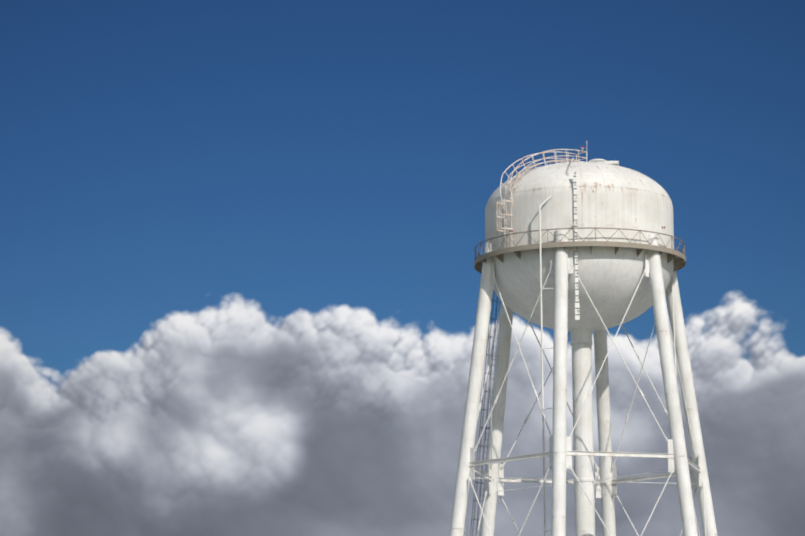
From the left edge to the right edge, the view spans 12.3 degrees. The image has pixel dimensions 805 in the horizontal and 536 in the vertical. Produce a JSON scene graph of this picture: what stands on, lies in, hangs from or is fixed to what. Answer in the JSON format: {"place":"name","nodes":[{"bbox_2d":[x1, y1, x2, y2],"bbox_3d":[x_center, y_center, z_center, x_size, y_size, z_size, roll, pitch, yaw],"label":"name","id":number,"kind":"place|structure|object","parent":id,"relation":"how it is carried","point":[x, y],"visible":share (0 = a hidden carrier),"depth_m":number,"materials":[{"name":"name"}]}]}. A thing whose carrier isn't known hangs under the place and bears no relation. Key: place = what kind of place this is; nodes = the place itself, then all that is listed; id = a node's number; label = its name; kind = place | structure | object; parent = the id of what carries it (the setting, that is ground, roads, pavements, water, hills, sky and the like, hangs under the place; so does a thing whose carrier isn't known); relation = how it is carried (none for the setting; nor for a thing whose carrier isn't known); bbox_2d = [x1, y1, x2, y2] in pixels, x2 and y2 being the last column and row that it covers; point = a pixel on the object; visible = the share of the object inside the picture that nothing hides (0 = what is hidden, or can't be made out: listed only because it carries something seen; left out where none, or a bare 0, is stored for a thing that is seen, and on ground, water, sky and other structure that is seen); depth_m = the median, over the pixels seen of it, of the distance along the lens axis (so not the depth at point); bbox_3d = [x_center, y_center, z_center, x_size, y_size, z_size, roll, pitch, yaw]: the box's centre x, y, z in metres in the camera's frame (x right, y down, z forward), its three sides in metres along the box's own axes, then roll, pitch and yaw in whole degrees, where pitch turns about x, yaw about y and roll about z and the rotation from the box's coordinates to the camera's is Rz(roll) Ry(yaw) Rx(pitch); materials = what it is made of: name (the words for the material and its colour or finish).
{"place":"outdoors","nodes":[
{"label":"outdoors","id":0,"kind":"place"},
{"bbox_2d":[0,0,804,535],"label":"sky","id":1,"kind":"structure","parent":0,"point":[240,281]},
{"label":"gravel yard","id":2,"kind":"structure","parent":0,"visible":0},
{"bbox_3d":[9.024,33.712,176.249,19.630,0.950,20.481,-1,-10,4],"label":"footings","id":3,"kind":"object","parent":2,"relation":"on","visible":0},
{"bbox_2d":[570,328,594,535],"bbox_3d":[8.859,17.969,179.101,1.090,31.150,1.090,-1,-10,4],"label":"riser","id":4,"kind":"object","parent":3,"relation":"on","point":[581,343],"visible":0.83,"depth_m":180.55,"materials":[{"name":"paint"}]},
{"bbox_2d":[449,229,716,535],"bbox_3d":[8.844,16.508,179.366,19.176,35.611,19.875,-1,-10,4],"label":"legs","id":5,"kind":"object","parent":3,"relation":"on","point":[560,257],"visible":0.9,"depth_m":179.38,"materials":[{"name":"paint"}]},
{"bbox_2d":[470,291,500,535],"bbox_3d":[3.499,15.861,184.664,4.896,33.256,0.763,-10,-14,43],"label":"leg ladder","id":6,"kind":"object","parent":5,"relation":"attached to","point":[488,402],"visible":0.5,"depth_m":185.40,"materials":[{"name":"metal"}]},
{"bbox_2d":[539,195,553,535],"bbox_3d":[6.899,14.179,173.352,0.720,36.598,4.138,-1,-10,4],"label":"conduit pole","id":7,"kind":"object","parent":5,"relation":"attached to","point":[542,348],"visible":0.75,"depth_m":176.70,"materials":[{"name":"metal"}]},
{"bbox_2d":[485,162,673,331],"bbox_3d":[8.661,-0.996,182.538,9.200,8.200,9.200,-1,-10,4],"label":"tank","id":8,"kind":"object","parent":5,"relation":"on","point":[609,279],"visible":0.88,"depth_m":179.02,"materials":[{"name":"metal"}]},
{"bbox_2d":[573,171,579,319],"bbox_3d":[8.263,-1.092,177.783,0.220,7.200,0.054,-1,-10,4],"label":"gauge board","id":9,"kind":"object","parent":8,"relation":"attached to","point":[577,310],"visible":0.86,"depth_m":177.70,"materials":[{"name":"white metal"}]},
{"bbox_2d":[485,162,670,245],"bbox_3d":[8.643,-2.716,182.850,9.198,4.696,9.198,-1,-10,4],"label":"weld seams","id":10,"kind":"object","parent":8,"relation":"attached to","point":[577,186],"visible":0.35,"depth_m":179.73,"materials":[{"name":"white metal"}]},
{"bbox_2d":[588,159,618,165],"bbox_3d":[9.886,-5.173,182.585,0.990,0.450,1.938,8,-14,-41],"label":"roof hatch","id":11,"kind":"object","parent":8,"relation":"on","point":[607,162],"visible":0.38,"depth_m":182.18,"materials":[{"name":"paint"}]},
{"bbox_2d":[474,241,685,272],"bbox_3d":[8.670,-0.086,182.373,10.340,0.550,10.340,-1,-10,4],"label":"balcony","id":12,"kind":"structure","parent":5,"relation":"attached to","point":[678,258],"depth_m":178.53,"materials":[{"name":"paint"}]},
{"bbox_2d":[496,149,586,246],"bbox_3d":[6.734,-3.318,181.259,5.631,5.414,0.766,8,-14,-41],"label":"roof ladder","id":13,"kind":"object","parent":12,"relation":"on","point":[525,169],"visible":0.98,"depth_m":180.27,"materials":[{"name":"white metal"}]},
{"bbox_2d":[474,227,684,258],"bbox_3d":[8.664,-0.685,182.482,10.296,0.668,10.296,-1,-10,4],"label":"railing","id":14,"kind":"object","parent":12,"relation":"on","point":[596,228],"visible":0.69,"depth_m":178.38,"materials":[{"name":"metal"}]},
{"bbox_2d":[464,264,705,535],"bbox_3d":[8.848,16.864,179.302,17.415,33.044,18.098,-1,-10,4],"label":"brace rods","id":15,"kind":"object","parent":5,"relation":"attached to","point":[589,393],"visible":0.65,"depth_m":180.01,"materials":[{"name":"paint"}]},
{"bbox_2d":[470,259,700,497],"bbox_3d":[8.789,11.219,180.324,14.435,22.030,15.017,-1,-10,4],"label":"struts","id":16,"kind":"object","parent":5,"relation":"attached to","point":[669,455],"visible":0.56,"depth_m":178.57,"materials":[{"name":"paint"}]}
]}

